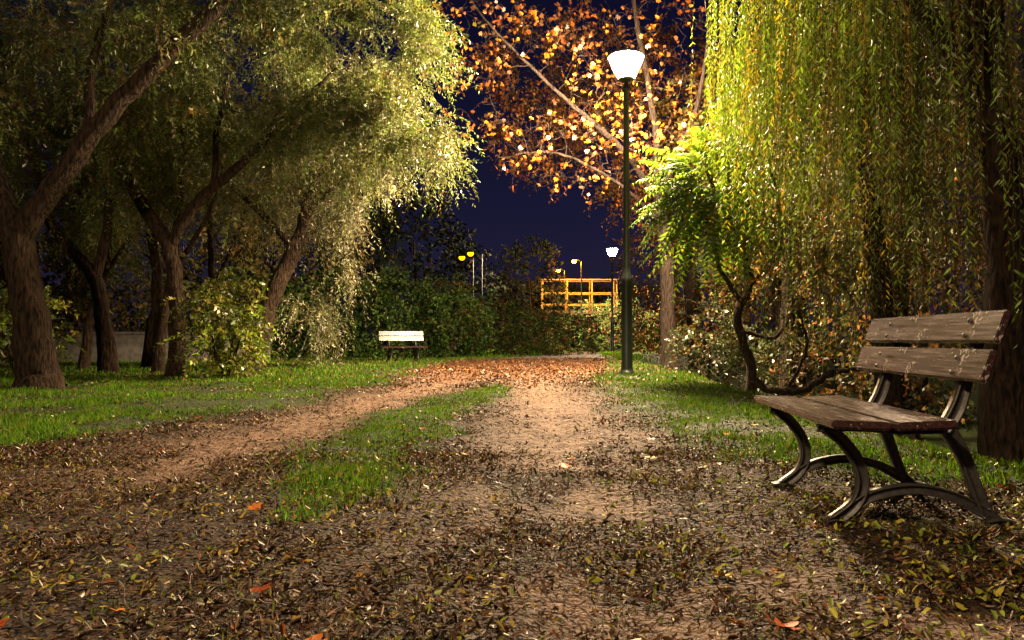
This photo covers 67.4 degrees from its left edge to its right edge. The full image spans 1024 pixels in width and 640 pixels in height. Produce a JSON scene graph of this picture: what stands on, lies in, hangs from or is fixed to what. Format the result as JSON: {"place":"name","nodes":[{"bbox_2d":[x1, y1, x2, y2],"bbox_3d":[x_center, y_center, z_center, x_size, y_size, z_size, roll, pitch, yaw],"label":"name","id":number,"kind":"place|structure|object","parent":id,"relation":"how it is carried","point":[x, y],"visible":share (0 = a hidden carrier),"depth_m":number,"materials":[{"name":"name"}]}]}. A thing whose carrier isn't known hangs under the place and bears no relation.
{"place":"outdoors","nodes":[
{"label":"outdoors","id":0,"kind":"place"},
{"bbox_2d":[0,341,1023,639],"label":"ground","id":1,"kind":"structure","parent":0,"point":[14,627],"depth_m":3.10,"materials":[{"name":"brown soil"}]},
{"bbox_2d":[0,278,88,377],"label":"shrub","id":2,"kind":"object","parent":1,"relation":"on","point":[52,302],"visible":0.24,"depth_m":12.87,"materials":[{"name":"green plant"}]},
{"bbox_2d":[27,72,193,369],"bbox_3d":[-8.522,-2.189,16.965,3.639,6.742,3.314,0,-1,0],"label":"slender tree","id":3,"kind":"object","parent":1,"relation":"on","point":[84,360],"visible":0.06,"depth_m":16.45,"materials":[{"name":"green plant"}]},
{"bbox_2d":[0,97,245,374],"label":"willow tree","id":4,"kind":"object","parent":1,"relation":"on","point":[107,352],"visible":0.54,"depth_m":14.68,"materials":[{"name":"green plant"}]},
{"bbox_2d":[7,335,270,361],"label":"concrete wall","id":5,"kind":"structure","parent":1,"relation":"on","point":[130,348],"depth_m":22.49,"materials":[{"name":"grey concrete"}]},
{"bbox_2d":[54,332,273,334],"bbox_3d":[-15.000,0.386,22.598,15.900,0.080,0.260,0,-1,0],"label":"coping","id":6,"kind":"object","parent":5,"relation":"on","point":[126,333],"visible":0.09,"depth_m":22.47,"materials":[{"name":"concrete"}]},
{"bbox_2d":[27,84,256,368],"bbox_3d":[-8.494,-2.326,17.732,5.091,7.056,4.202,1,-2,-28],"label":"willow tree","id":7,"kind":"object","parent":1,"relation":"on","point":[153,318],"visible":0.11,"depth_m":17.44,"materials":[{"name":"green plant"}]},
{"bbox_2d":[62,69,273,373],"bbox_3d":[-6.770,-1.992,15.607,3.732,6.307,3.743,0,-1,0],"label":"slender tree","id":8,"kind":"object","parent":1,"relation":"on","point":[158,362],"visible":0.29,"depth_m":15.16,"materials":[{"name":"green plant"}]},
{"bbox_2d":[0,0,340,389],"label":"willow tree","id":9,"kind":"object","parent":1,"relation":"on","point":[36,364],"visible":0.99,"depth_m":11.15,"materials":[{"name":"green plant"}]},
{"bbox_2d":[0,0,376,367],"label":"background trees","id":10,"kind":"object","parent":1,"relation":"on","point":[80,296],"visible":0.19,"depth_m":23.71,"materials":[{"name":"green plant"}]},
{"bbox_2d":[148,84,271,363],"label":"slender tree","id":11,"kind":"object","parent":1,"relation":"on","point":[211,260],"visible":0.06,"depth_m":18.30,"materials":[{"name":"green plant"}]},
{"bbox_2d":[152,253,288,381],"bbox_3d":[-4.864,0.417,13.165,2.239,2.986,2.328,-1,-2,32],"label":"shrub","id":12,"kind":"object","parent":1,"relation":"on","point":[229,356],"visible":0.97,"depth_m":12.92,"materials":[{"name":"green plant"}]},
{"bbox_2d":[2,0,486,376],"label":"willow tree","id":13,"kind":"object","parent":1,"relation":"on","point":[356,126],"visible":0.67,"depth_m":13.54,"materials":[{"name":"green plant"}]},
{"bbox_2d":[169,51,448,370],"bbox_3d":[-4.474,-2.019,16.818,6.255,7.278,4.226,0,-2,16],"label":"willow tree","id":14,"kind":"object","parent":1,"relation":"on","point":[286,265],"visible":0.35,"depth_m":16.51,"materials":[{"name":"green plant"}]},
{"bbox_2d":[186,253,501,359],"bbox_3d":[-5.389,-0.169,26.692,11.132,4.124,4.447,0,-2,-18],"label":"hedge","id":15,"kind":"object","parent":1,"relation":"on","point":[434,299],"visible":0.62,"depth_m":26.50,"materials":[{"name":"green plant"}]},
{"bbox_2d":[379,331,427,360],"bbox_3d":[-3.248,0.787,22.813,1.340,0.880,0.769,1,3,-19],"label":"park bench","id":16,"kind":"object","parent":1,"relation":"on","point":[389,336],"visible":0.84,"depth_m":22.93,"materials":[{"name":"wood"}]},
{"bbox_2d":[230,137,683,353],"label":"distant trees","id":17,"kind":"object","parent":1,"relation":"on","point":[528,291],"visible":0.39,"depth_m":42.95,"materials":[{"name":"green plant"}]},
{"bbox_2d":[459,255,473,351],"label":"sodium lamp","id":18,"kind":"object","parent":1,"relation":"on","point":[461,257],"visible":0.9,"depth_m":40.02,"materials":[{"name":"metal"}]},
{"bbox_2d":[467,251,482,347],"bbox_3d":[-1.861,-0.833,38.930,0.813,5.350,0.297,1,-2,-22],"label":"sodium lamp","id":19,"kind":"object","parent":1,"relation":"on","point":[470,253],"visible":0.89,"depth_m":39.01,"materials":[{"name":"metal"}]},
{"bbox_2d":[0,357,1023,639],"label":"fallen leaves","id":20,"kind":"object","parent":1,"relation":"on","point":[1008,577],"visible":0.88,"depth_m":2.95,"materials":[{"name":"brown plant"}]},
{"bbox_2d":[408,272,660,355],"bbox_3d":[1.962,0.251,40.767,7.270,4.329,21.463,-1,-2,28],"label":"hedge","id":21,"kind":"object","parent":1,"relation":"on","point":[553,344],"visible":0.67,"depth_m":35.65,"materials":[{"name":"green plant"}]},
{"bbox_2d":[556,269,565,339],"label":"sodium lamp","id":22,"kind":"object","parent":1,"relation":"on","point":[564,289],"visible":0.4,"depth_m":64.01,"materials":[{"name":"metal"}]},
{"bbox_2d":[416,0,709,370],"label":"maple tree","id":23,"kind":"object","parent":1,"relation":"on","point":[667,307],"visible":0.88,"depth_m":17.27,"materials":[{"name":"orange plant"}]},
{"bbox_2d":[572,259,582,347],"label":"sodium lamp","id":24,"kind":"object","parent":1,"relation":"on","point":[573,260],"visible":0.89,"depth_m":57.51,"materials":[{"name":"metal"}]},
{"bbox_2d":[540,279,617,347],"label":"footbridge","id":25,"kind":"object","parent":1,"relation":"on","point":[591,293],"visible":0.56,"depth_m":60.14,"materials":[{"name":"metal"}]},
{"bbox_2d":[457,2,755,375],"bbox_3d":[3.452,-3.850,24.535,10.442,12.154,4.525,0,-1,0],"label":"autumn tree","id":26,"kind":"object","parent":1,"relation":"on","point":[689,287],"visible":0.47,"depth_m":24.22,"materials":[{"name":"orange plant"}]},
{"bbox_2d":[606,246,617,351],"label":"street lamp","id":27,"kind":"object","parent":1,"relation":"on","point":[612,251],"visible":0.85,"depth_m":43.95,"materials":[{"name":"metal"}]},
{"bbox_2d":[608,48,643,373],"bbox_3d":[2.140,-2.028,14.356,0.690,6.180,0.690,0,-1,0],"label":"street lamp","id":28,"kind":"object","parent":1,"relation":"on","point":[625,63],"visible":0.98,"depth_m":14.27,"materials":[{"name":"metal"}]},
{"bbox_2d":[658,296,818,395],"bbox_3d":[4.461,0.931,15.486,2.938,2.847,2.432,0,-1,0],"label":"shrub","id":29,"kind":"object","parent":1,"relation":"on","point":[720,365],"visible":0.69,"depth_m":15.19,"materials":[{"name":"green plant"}]},
{"bbox_2d":[630,109,862,395],"bbox_3d":[3.471,-0.859,12.171,3.219,4.758,2.124,0,-2,-17],"label":"sumac tree","id":30,"kind":"object","parent":1,"relation":"on","point":[690,225],"visible":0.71,"depth_m":12.02,"materials":[{"name":"green plant"}]},
{"bbox_2d":[647,14,894,382],"bbox_3d":[6.979,-2.899,20.885,7.010,10.868,4.514,0,-2,-16],"label":"autumn tree","id":31,"kind":"object","parent":1,"relation":"on","point":[695,123],"visible":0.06,"depth_m":20.32,"materials":[{"name":"green plant"}]},
{"bbox_2d":[707,66,893,396],"bbox_3d":[5.415,-1.271,14.572,3.542,7.246,4.033,0,-1,0],"label":"riverside tree","id":32,"kind":"object","parent":1,"relation":"on","point":[786,356],"visible":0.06,"depth_m":14.41,"materials":[{"name":"green plant"}]},
{"bbox_2d":[609,0,1023,425],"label":"background trees","id":33,"kind":"object","parent":1,"relation":"on","point":[922,382],"visible":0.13,"depth_m":22.78,"materials":[{"name":"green plant"}]},
{"bbox_2d":[738,313,928,442],"bbox_3d":[5.502,1.320,12.954,2.997,2.918,3.150,0,-1,0],"label":"shrub","id":34,"kind":"object","parent":1,"relation":"on","point":[854,384],"visible":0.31,"depth_m":13.24,"materials":[{"name":"green plant"}]},
{"bbox_2d":[684,0,1023,466],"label":"weeping willow","id":35,"kind":"object","parent":1,"relation":"on","point":[967,55],"visible":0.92,"depth_m":7.97,"materials":[{"name":"green plant"}]},
{"bbox_2d":[720,0,998,438],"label":"riverside tree","id":36,"kind":"object","parent":1,"relation":"on","point":[894,392],"visible":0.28,"depth_m":10.16,"materials":[{"name":"green plant"}]},
{"bbox_2d":[754,310,1016,527],"bbox_3d":[1.674,0.418,3.592,0.769,0.880,1.340,-1,-2,5],"label":"park bench","id":37,"kind":"object","parent":1,"relation":"on","point":[834,417],"visible":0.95,"depth_m":3.19,"materials":[{"name":"wood"}]},
{"bbox_2d":[790,0,1013,439],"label":"riverside tree","id":38,"kind":"object","parent":1,"relation":"on","point":[908,344],"visible":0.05,"depth_m":12.43,"materials":[{"name":"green plant"}]},
{"bbox_2d":[862,344,977,455],"bbox_3d":[6.824,1.502,8.953,3.017,3.208,4.659,1,-2,-30],"label":"shrub","id":39,"kind":"object","parent":1,"relation":"on","point":[908,404],"visible":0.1,"depth_m":10.15,"materials":[{"name":"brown plant"}]},
{"bbox_2d":[880,0,1023,310],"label":"riverside tree","id":40,"kind":"object","parent":1,"relation":"on","point":[952,247],"visible":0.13,"depth_m":11.96,"materials":[{"name":"green plant"}]},
{"bbox_2d":[0,348,1023,639],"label":"grass","id":41,"kind":"structure","parent":0,"point":[18,426],"depth_m":7.32,"materials":[{"name":"green plant"}]},
{"bbox_2d":[0,0,1023,340],"label":"sky","id":42,"kind":"structure","parent":0,"point":[501,215],"materials":[{"name":"blue"}]}
]}

